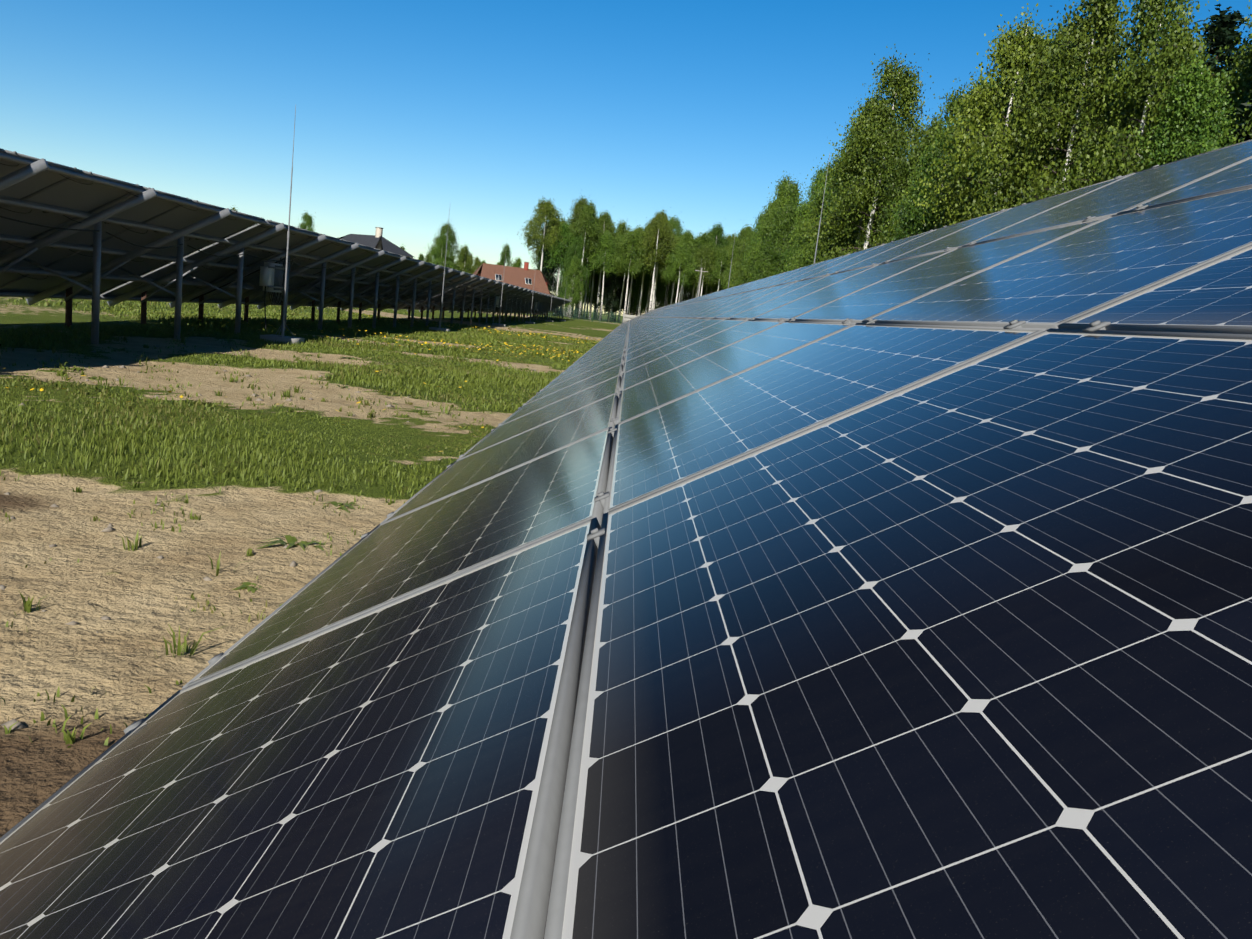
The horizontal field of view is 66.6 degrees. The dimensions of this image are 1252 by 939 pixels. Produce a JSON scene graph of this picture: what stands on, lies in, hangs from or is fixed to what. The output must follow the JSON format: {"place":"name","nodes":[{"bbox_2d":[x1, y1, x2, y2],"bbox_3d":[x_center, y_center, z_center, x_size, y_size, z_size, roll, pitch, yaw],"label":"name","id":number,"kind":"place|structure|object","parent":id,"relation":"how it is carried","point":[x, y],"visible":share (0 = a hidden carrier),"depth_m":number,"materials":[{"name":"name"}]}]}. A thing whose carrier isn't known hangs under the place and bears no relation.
{"place":"outdoors","nodes":[
{"label":"outdoors","id":0,"kind":"place"},
{"bbox_2d":[0,266,622,837],"bbox_3d":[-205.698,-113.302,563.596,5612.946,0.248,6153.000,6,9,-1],"label":"ground","id":1,"kind":"structure","parent":0,"point":[114,662],"depth_m":5.49,"materials":[{"name":"brown soil"}]},
{"bbox_2d":[0,343,535,729],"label":"stones","id":2,"kind":"object","parent":1,"relation":"on","point":[19,725],"visible":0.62,"depth_m":4.97,"materials":[{"name":"grey stone"}]},
{"bbox_2d":[0,329,559,747],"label":"weed tufts","id":3,"kind":"object","parent":1,"relation":"on","point":[69,738],"visible":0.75,"depth_m":5.67,"materials":[{"name":"green plant"}]},
{"bbox_2d":[260,107,304,344],"bbox_3d":[-7.061,-5.081,19.977,0.700,4.920,0.700,6,9,-1],"label":"lightning rod","id":4,"kind":"object","parent":1,"relation":"on","point":[281,338],"visible":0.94,"depth_m":20.03,"materials":[{"name":"metal"}]},
{"bbox_2d":[0,151,570,343],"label":"mounting frame","id":5,"kind":"object","parent":1,"relation":"on","point":[31,168],"visible":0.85,"depth_m":20.60,"materials":[{"name":"metal"}]},
{"bbox_2d":[190,258,292,329],"bbox_3d":[-9.518,-4.398,23.126,2.367,1.819,1.621,6,9,-1],"label":"inverter","id":6,"kind":"object","parent":5,"relation":"attached to","point":[271,277],"visible":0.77,"depth_m":22.70,"materials":[{"name":"white metal"}]},
{"bbox_2d":[0,163,560,305],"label":"string cables","id":7,"kind":"object","parent":5,"relation":"attached to","point":[195,248],"visible":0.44,"depth_m":17.87,"materials":[{"name":"black plastic"}]},
{"bbox_2d":[0,148,570,310],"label":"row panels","id":8,"kind":"object","parent":5,"relation":"on","point":[48,188],"visible":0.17,"depth_m":17.91,"materials":[{"name":"black glass"}]},
{"bbox_2d":[0,284,599,745],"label":"grass","id":9,"kind":"structure","parent":1,"relation":"on","point":[298,320],"depth_m":12.92,"materials":[{"name":"green plant"}]},
{"bbox_2d":[3,307,599,451],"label":"flowers","id":10,"kind":"object","parent":9,"relation":"on","point":[181,396],"visible":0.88,"depth_m":24.80,"materials":[{"name":"yellow plant"}]},
{"bbox_2d":[296,210,315,231],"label":"tree","id":11,"kind":"object","parent":1,"relation":"on","point":[307,218],"visible":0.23,"depth_m":196.78,"materials":[{"name":"green plant"}]},
{"bbox_2d":[429,209,449,331],"bbox_3d":[-6.987,-7.750,36.766,0.700,4.920,0.700,6,9,-1],"label":"lightning rod","id":12,"kind":"object","parent":1,"relation":"on","point":[439,328],"visible":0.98,"depth_m":36.82,"materials":[{"name":"metal"}]},
{"bbox_2d":[428,233,455,268],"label":"birch tree","id":13,"kind":"object","parent":1,"relation":"on","point":[439,249],"visible":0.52,"depth_m":142.21,"materials":[{"name":"green plant"}]},
{"bbox_2d":[422,219,463,269],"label":"birch tree","id":14,"kind":"object","parent":1,"relation":"on","point":[451,239],"visible":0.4,"depth_m":149.34,"materials":[{"name":"green plant"}]},
{"bbox_2d":[453,242,475,273],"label":"tree","id":15,"kind":"object","parent":1,"relation":"on","point":[466,256],"visible":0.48,"depth_m":198.29,"materials":[{"name":"green plant"}]},
{"bbox_2d":[470,257,482,273],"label":"tree","id":16,"kind":"object","parent":1,"relation":"on","point":[478,263],"visible":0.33,"depth_m":197.84,"materials":[{"name":"green plant"}]},
{"bbox_2d":[492,244,506,326],"bbox_3d":[-6.907,-10.477,53.545,0.700,4.920,0.700,6,9,-1],"label":"lightning rod","id":17,"kind":"object","parent":1,"relation":"on","point":[498,324],"visible":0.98,"depth_m":53.58,"materials":[{"name":"metal"}]},
{"bbox_2d":[496,244,514,265],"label":"tree","id":18,"kind":"object","parent":1,"relation":"on","point":[506,251],"visible":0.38,"depth_m":216.67,"materials":[{"name":"green plant"}]},
{"bbox_2d":[473,262,549,314],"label":"house","id":19,"kind":"structure","parent":1,"relation":"on","point":[525,276],"depth_m":145.86,"materials":[{"name":"paint"}]},
{"bbox_2d":[517,196,566,271],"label":"birch tree","id":20,"kind":"object","parent":1,"relation":"on","point":[546,211],"visible":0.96,"depth_m":151.26,"materials":[{"name":"green plant"}]},
{"bbox_2d":[528,219,564,291],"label":"birch tree","id":21,"kind":"object","parent":1,"relation":"on","point":[537,251],"visible":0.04,"depth_m":160.09,"materials":[{"name":"green plant"}]},
{"bbox_2d":[530,252,562,295],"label":"birch tree","id":22,"kind":"object","parent":1,"relation":"on","point":[536,261],"visible":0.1,"depth_m":168.82,"materials":[{"name":"green plant"}]},
{"bbox_2d":[536,218,560,296],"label":"birch tree","id":23,"kind":"object","parent":1,"relation":"on","point":[549,276],"visible":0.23,"depth_m":157.00,"materials":[{"name":"green plant"}]},
{"bbox_2d":[539,222,583,314],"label":"birch tree","id":24,"kind":"object","parent":1,"relation":"on","point":[564,228],"visible":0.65,"depth_m":152.41,"materials":[{"name":"green plant"}]},
{"bbox_2d":[553,236,591,317],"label":"birch tree","id":25,"kind":"object","parent":1,"relation":"on","point":[575,247],"visible":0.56,"depth_m":147.32,"materials":[{"name":"green plant"}]},
{"bbox_2d":[560,253,585,317],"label":"birch tree","id":26,"kind":"object","parent":1,"relation":"on","point":[574,269],"visible":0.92,"depth_m":141.66,"materials":[{"name":"green plant"}]},
{"bbox_2d":[559,195,589,316],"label":"birch tree","id":27,"kind":"object","parent":1,"relation":"on","point":[576,210],"visible":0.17,"depth_m":155.64,"materials":[{"name":"green plant"}]},
{"bbox_2d":[532,307,622,324],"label":"fence panels","id":28,"kind":"object","parent":1,"relation":"on","point":[589,316],"visible":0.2,"depth_m":127.39,"materials":[{"name":"grey metal"}]},
{"bbox_2d":[567,200,602,317],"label":"birch tree","id":29,"kind":"object","parent":1,"relation":"on","point":[589,213],"visible":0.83,"depth_m":152.43,"materials":[{"name":"green plant"}]},
{"bbox_2d":[578,236,602,318],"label":"birch tree","id":30,"kind":"object","parent":1,"relation":"on","point":[587,264],"visible":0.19,"depth_m":157.17,"materials":[{"name":"green plant"}]},
{"bbox_2d":[577,270,604,318],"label":"birch tree","id":31,"kind":"object","parent":1,"relation":"on","point":[595,288],"visible":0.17,"depth_m":168.77,"materials":[{"name":"green plant"}]},
{"bbox_2d":[586,224,607,319],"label":"birch tree","id":32,"kind":"object","parent":1,"relation":"on","point":[590,310],"visible":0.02,"depth_m":165.96,"materials":[{"name":"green plant"}]},
{"bbox_2d":[587,230,620,320],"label":"birch tree","id":33,"kind":"object","parent":1,"relation":"on","point":[606,240],"visible":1,"depth_m":152.89,"materials":[{"name":"green plant"}]},
{"bbox_2d":[592,210,620,319],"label":"birch tree","id":34,"kind":"object","parent":1,"relation":"on","point":[605,219],"visible":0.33,"depth_m":159.79,"materials":[{"name":"green plant"}]},
{"bbox_2d":[595,241,621,321],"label":"birch tree","id":35,"kind":"object","parent":1,"relation":"on","point":[608,302],"visible":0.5,"depth_m":159.15,"materials":[{"name":"green plant"}]},
{"bbox_2d":[610,274,636,314],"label":"birch tree","id":36,"kind":"object","parent":1,"relation":"on","point":[621,279],"visible":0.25,"depth_m":168.74,"materials":[{"name":"green plant"}]},
{"bbox_2d":[613,218,633,320],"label":"birch tree","id":37,"kind":"object","parent":1,"relation":"on","point":[622,229],"visible":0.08,"depth_m":177.52,"materials":[{"name":"green plant"}]},
{"bbox_2d":[616,235,639,322],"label":"birch tree","id":38,"kind":"object","parent":1,"relation":"on","point":[617,268],"visible":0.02,"depth_m":162.68,"materials":[{"name":"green plant"}]},
{"bbox_2d":[619,268,643,314],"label":"birch tree","id":39,"kind":"object","parent":1,"relation":"on","point":[637,278],"visible":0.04,"depth_m":165.80,"materials":[{"name":"green plant"}]},
{"bbox_2d":[610,225,655,321],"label":"birch tree","id":40,"kind":"object","parent":1,"relation":"on","point":[631,239],"visible":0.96,"depth_m":153.00,"materials":[{"name":"green plant"}]},
{"bbox_2d":[618,272,647,314],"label":"birch tree","id":41,"kind":"object","parent":1,"relation":"on","point":[635,293],"visible":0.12,"depth_m":169.84,"materials":[{"name":"green plant"}]},
{"bbox_2d":[620,225,648,314],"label":"birch tree","id":42,"kind":"object","parent":1,"relation":"on","point":[640,230],"visible":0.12,"depth_m":156.79,"materials":[{"name":"green plant"}]},
{"bbox_2d":[123,165,1158,938],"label":"clamps","id":43,"kind":"object","parent":1,"relation":"on","point":[601,497],"visible":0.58,"depth_m":2.19,"materials":[{"name":"silver metal"}]},
{"bbox_2d":[0,139,1251,938],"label":"solar panels","id":44,"kind":"object","parent":43,"relation":"on","point":[921,607],"visible":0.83,"depth_m":1.06,"materials":[{"name":"blue glass"}]},
{"bbox_2d":[638,224,652,315],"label":"birch tree","id":45,"kind":"object","parent":1,"relation":"on","point":[639,308],"visible":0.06,"depth_m":161.57,"materials":[{"name":"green plant"}]},
{"bbox_2d":[627,265,675,313],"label":"birch tree","id":46,"kind":"object","parent":1,"relation":"on","point":[646,284],"visible":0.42,"depth_m":167.42,"materials":[{"name":"green plant"}]},
{"bbox_2d":[635,207,677,310],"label":"birch tree","id":47,"kind":"object","parent":1,"relation":"on","point":[659,221],"visible":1,"depth_m":152.55,"materials":[{"name":"green plant"}]},
{"bbox_2d":[646,235,672,310],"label":"birch tree","id":48,"kind":"object","parent":1,"relation":"on","point":[658,262],"visible":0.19,"depth_m":156.60,"materials":[{"name":"green plant"}]},
{"bbox_2d":[645,207,677,309],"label":"birch tree","id":49,"kind":"object","parent":1,"relation":"on","point":[669,249],"visible":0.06,"depth_m":159.69,"materials":[{"name":"green plant"}]},
{"bbox_2d":[649,232,682,304],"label":"birch tree","id":50,"kind":"object","parent":1,"relation":"on","point":[667,270],"visible":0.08,"depth_m":162.49,"materials":[{"name":"green plant"}]},
{"bbox_2d":[667,215,684,305],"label":"birch tree","id":51,"kind":"object","parent":1,"relation":"on","point":[675,222],"visible":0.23,"depth_m":168.09,"materials":[{"name":"green plant"}]},
{"bbox_2d":[658,241,699,302],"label":"birch tree","id":52,"kind":"object","parent":1,"relation":"on","point":[681,255],"visible":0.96,"depth_m":153.21,"materials":[{"name":"green plant"}]},
{"bbox_2d":[667,279,700,301],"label":"birch tree","id":53,"kind":"object","parent":1,"relation":"on","point":[686,287],"visible":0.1,"depth_m":166.19,"materials":[{"name":"green plant"}]},
{"bbox_2d":[670,230,699,302],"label":"birch tree","id":54,"kind":"object","parent":1,"relation":"on","point":[689,240],"visible":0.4,"depth_m":155.71,"materials":[{"name":"green plant"}]},
{"bbox_2d":[673,233,712,303],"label":"birch tree","id":55,"kind":"object","parent":1,"relation":"on","point":[685,296],"visible":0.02,"depth_m":172.99,"materials":[{"name":"green plant"}]},
{"bbox_2d":[689,245,719,295],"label":"birch tree","id":56,"kind":"object","parent":1,"relation":"on","point":[708,256],"visible":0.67,"depth_m":154.75,"materials":[{"name":"green plant"}]},
{"bbox_2d":[684,231,724,296],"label":"birch tree","id":57,"kind":"object","parent":1,"relation":"on","point":[705,240],"visible":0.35,"depth_m":155.75,"materials":[{"name":"green plant"}]},
{"bbox_2d":[706,222,729,291],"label":"birch tree","id":58,"kind":"object","parent":1,"relation":"on","point":[716,230],"visible":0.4,"depth_m":165.36,"materials":[{"name":"green plant"}]},
{"bbox_2d":[703,245,734,290],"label":"birch tree","id":59,"kind":"object","parent":1,"relation":"on","point":[723,257],"visible":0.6,"depth_m":154.78,"materials":[{"name":"green plant"}]},
{"bbox_2d":[719,224,756,288],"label":"birch tree","id":60,"kind":"object","parent":1,"relation":"on","point":[737,268],"visible":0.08,"depth_m":130.64,"materials":[{"name":"green plant"}]},
{"bbox_2d":[724,224,751,267],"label":"birch tree","id":61,"kind":"object","parent":1,"relation":"on","point":[743,233],"visible":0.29,"depth_m":153.97,"materials":[{"name":"green plant"}]},
{"bbox_2d":[725,197,773,285],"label":"birch tree","id":62,"kind":"object","parent":1,"relation":"on","point":[742,270],"visible":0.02,"depth_m":121.48,"materials":[{"name":"green plant"}]},
{"bbox_2d":[737,196,775,283],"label":"birch tree","id":63,"kind":"object","parent":1,"relation":"on","point":[756,241],"depth_m":117.72,"materials":[{"name":"green plant"}]},
{"bbox_2d":[746,205,795,282],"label":"birch tree","id":64,"kind":"object","parent":1,"relation":"on","point":[767,254],"depth_m":109.19,"materials":[{"name":"green plant"}]},
{"bbox_2d":[744,197,798,282],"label":"birch tree","id":65,"kind":"object","parent":1,"relation":"on","point":[785,217],"visible":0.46,"depth_m":106.34,"materials":[{"name":"green plant"}]},
{"bbox_2d":[742,171,807,282],"bbox_3d":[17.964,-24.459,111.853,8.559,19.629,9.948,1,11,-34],"label":"birch tree","id":66,"kind":"object","parent":1,"relation":"on","point":[788,191],"visible":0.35,"depth_m":110.62,"materials":[{"name":"green plant"}]},
{"bbox_2d":[774,241,804,274],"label":"birch tree","id":67,"kind":"object","parent":1,"relation":"on","point":[789,255],"visible":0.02,"depth_m":100.34,"materials":[{"name":"green plant"}]},
{"bbox_2d":[776,205,808,271],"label":"birch tree","id":68,"kind":"object","parent":1,"relation":"on","point":[800,219],"visible":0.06,"depth_m":103.39,"materials":[{"name":"green plant"}]},
{"bbox_2d":[779,158,831,271],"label":"birch tree","id":69,"kind":"object","parent":1,"relation":"on","point":[812,187],"visible":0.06,"depth_m":102.42,"materials":[{"name":"green plant"}]},
{"bbox_2d":[782,185,832,270],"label":"birch tree","id":70,"kind":"object","parent":1,"relation":"on","point":[812,207],"visible":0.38,"depth_m":81.87,"materials":[{"name":"green plant"}]},
{"bbox_2d":[781,185,834,268],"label":"birch tree","id":71,"kind":"object","parent":1,"relation":"on","point":[799,248],"depth_m":87.25,"materials":[{"name":"green plant"}]},
{"bbox_2d":[788,183,854,270],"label":"birch tree","id":72,"kind":"object","parent":1,"relation":"on","point":[815,240],"depth_m":76.88,"materials":[{"name":"green plant"}]},
{"bbox_2d":[814,155,829,263],"bbox_3d":[3.728,-3.812,19.118,0.700,4.920,0.700,6,9,-1],"label":"lightning rod","id":73,"kind":"object","parent":1,"relation":"on","point":[820,220],"visible":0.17,"depth_m":18.95,"materials":[{"name":"metal"}]},
{"bbox_2d":[807,101,865,261],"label":"birch tree","id":74,"kind":"object","parent":1,"relation":"on","point":[825,193],"depth_m":78.86,"materials":[{"name":"green plant"}]},
{"bbox_2d":[813,200,881,260],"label":"birch tree","id":75,"kind":"object","parent":1,"relation":"on","point":[853,233],"visible":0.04,"depth_m":72.03,"materials":[{"name":"green plant"}]},
{"bbox_2d":[809,85,908,263],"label":"birch tree","id":76,"kind":"object","parent":1,"relation":"on","point":[860,237],"visible":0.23,"depth_m":66.87,"materials":[{"name":"green plant"}]},
{"bbox_2d":[814,104,911,255],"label":"birch tree","id":77,"kind":"object","parent":1,"relation":"on","point":[878,156],"depth_m":75.45,"materials":[{"name":"green plant"}]},
{"bbox_2d":[800,44,934,263],"bbox_3d":[17.243,-17.816,65.264,10.018,21.151,9.902,7,9,5],"label":"birch tree","id":78,"kind":"object","parent":1,"relation":"on","point":[904,95],"visible":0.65,"depth_m":63.52,"materials":[{"name":"green plant"}]},
{"bbox_2d":[858,112,945,249],"bbox_3d":[18.980,-14.829,61.813,9.624,16.814,9.170,14,12,40],"label":"birch tree","id":79,"kind":"object","parent":1,"relation":"on","point":[903,171],"visible":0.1,"depth_m":60.87,"materials":[{"name":"green plant"}]},
{"bbox_2d":[874,160,929,245],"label":"birch tree","id":80,"kind":"object","parent":1,"relation":"on","point":[889,225],"depth_m":59.49,"materials":[{"name":"green plant"}]},
{"bbox_2d":[880,125,975,243],"bbox_3d":[17.389,-12.026,53.225,6.522,13.606,7.017,9,9,15],"label":"birch tree","id":81,"kind":"object","parent":1,"relation":"on","point":[896,205],"visible":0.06,"depth_m":52.61,"materials":[{"name":"green plant"}]},
{"bbox_2d":[881,78,983,243],"bbox_3d":[18.820,-14.160,56.414,7.835,17.150,8.213,14,12,41],"label":"birch tree","id":82,"kind":"object","parent":1,"relation":"on","point":[951,105],"visible":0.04,"depth_m":55.31,"materials":[{"name":"green plant"}]},
{"bbox_2d":[889,116,978,240],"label":"birch tree","id":83,"kind":"object","parent":1,"relation":"on","point":[917,210],"visible":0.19,"depth_m":50.08,"materials":[{"name":"green plant"}]},
{"bbox_2d":[910,12,1053,228],"bbox_3d":[21.208,-14.867,53.340,10.114,20.080,9.424,13,11,33],"label":"birch tree","id":84,"kind":"object","parent":1,"relation":"on","point":[982,168],"visible":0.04,"depth_m":51.96,"materials":[{"name":"green plant"}]},
{"bbox_2d":[966,70,997,157],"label":"birch tree","id":85,"kind":"object","parent":1,"relation":"on","point":[980,83],"depth_m":62.61,"materials":[{"name":"green plant"}]},
{"bbox_2d":[906,3,1085,236],"bbox_3d":[16.805,-12.511,43.925,8.068,17.449,9.436,3,10,-24],"label":"birch tree","id":86,"kind":"object","parent":1,"relation":"on","point":[1017,43],"visible":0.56,"depth_m":42.72,"materials":[{"name":"green plant"}]},
{"bbox_2d":[963,121,1058,219],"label":"birch tree","id":87,"kind":"object","parent":1,"relation":"on","point":[1000,183],"visible":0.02,"depth_m":45.45,"materials":[{"name":"green plant"}]},
{"bbox_2d":[986,0,1118,207],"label":"birch tree","id":88,"kind":"object","parent":1,"relation":"on","point":[1075,90],"visible":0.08,"depth_m":45.59,"materials":[{"name":"green plant"}]},
{"bbox_2d":[960,0,1162,218],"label":"birch tree","id":89,"kind":"object","parent":1,"relation":"on","point":[1101,21],"visible":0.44,"depth_m":39.29,"materials":[{"name":"green plant"}]},
{"bbox_2d":[1034,0,1220,198],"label":"birch tree","id":90,"kind":"object","parent":1,"relation":"on","point":[1134,80],"visible":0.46,"depth_m":35.31,"materials":[{"name":"green plant"}]},
{"bbox_2d":[1092,82,1221,169],"bbox_3d":[22.150,-9.770,41.071,8.567,14.103,7.693,11,10,25],"label":"birch tree","id":91,"kind":"object","parent":1,"relation":"on","point":[1152,133],"depth_m":39.90,"materials":[{"name":"green plant"}]},
{"bbox_2d":[1124,48,1234,161],"bbox_3d":[24.812,-11.627,44.591,6.116,17.138,5.351,0,11,-37],"label":"birch tree","id":92,"kind":"object","parent":1,"relation":"on","point":[1198,54],"visible":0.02,"depth_m":43.52,"materials":[{"name":"green plant"}]},
{"bbox_2d":[1120,50,1251,170],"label":"birch tree","id":93,"kind":"object","parent":1,"relation":"on","point":[1203,122],"visible":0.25,"depth_m":33.32,"materials":[{"name":"green plant"}]},
{"bbox_2d":[1188,4,1249,117],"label":"pine tree","id":94,"kind":"object","parent":1,"relation":"on","point":[1224,32],"visible":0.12,"depth_m":45.64,"materials":[{"name":"green plant"}]},
{"bbox_2d":[1200,0,1251,146],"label":"birch tree","id":95,"kind":"object","parent":1,"relation":"on","point":[1241,59],"visible":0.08,"depth_m":42.47,"materials":[{"name":"green plant"}]},
{"bbox_2d":[1206,34,1251,146],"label":"birch tree","id":96,"kind":"object","parent":1,"relation":"on","point":[1249,95],"visible":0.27,"depth_m":39.82,"materials":[{"name":"green plant"}]},
{"bbox_2d":[1214,102,1251,147],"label":"birch tree","id":97,"kind":"object","parent":1,"relation":"on","point":[1243,133],"depth_m":26.06,"materials":[{"name":"green plant"}]},
{"bbox_2d":[1223,90,1251,145],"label":"birch tree","id":98,"kind":"object","parent":1,"relation":"on","point":[1232,115],"visible":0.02,"depth_m":39.94,"materials":[{"name":"green plant"}]},
{"bbox_2d":[1224,88,1251,144],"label":"birch tree","id":99,"kind":"object","parent":1,"relation":"on","point":[1237,131],"depth_m":36.96,"materials":[{"name":"green plant"}]},
{"bbox_2d":[339,227,413,257],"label":"house","id":100,"kind":"structure","parent":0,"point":[377,240],"depth_m":117.36,"materials":[{"name":"paint"}]},
{"bbox_2d":[0,0,1251,315],"label":"sky","id":101,"kind":"structure","parent":0,"point":[409,113],"materials":[{"name":"blue"}]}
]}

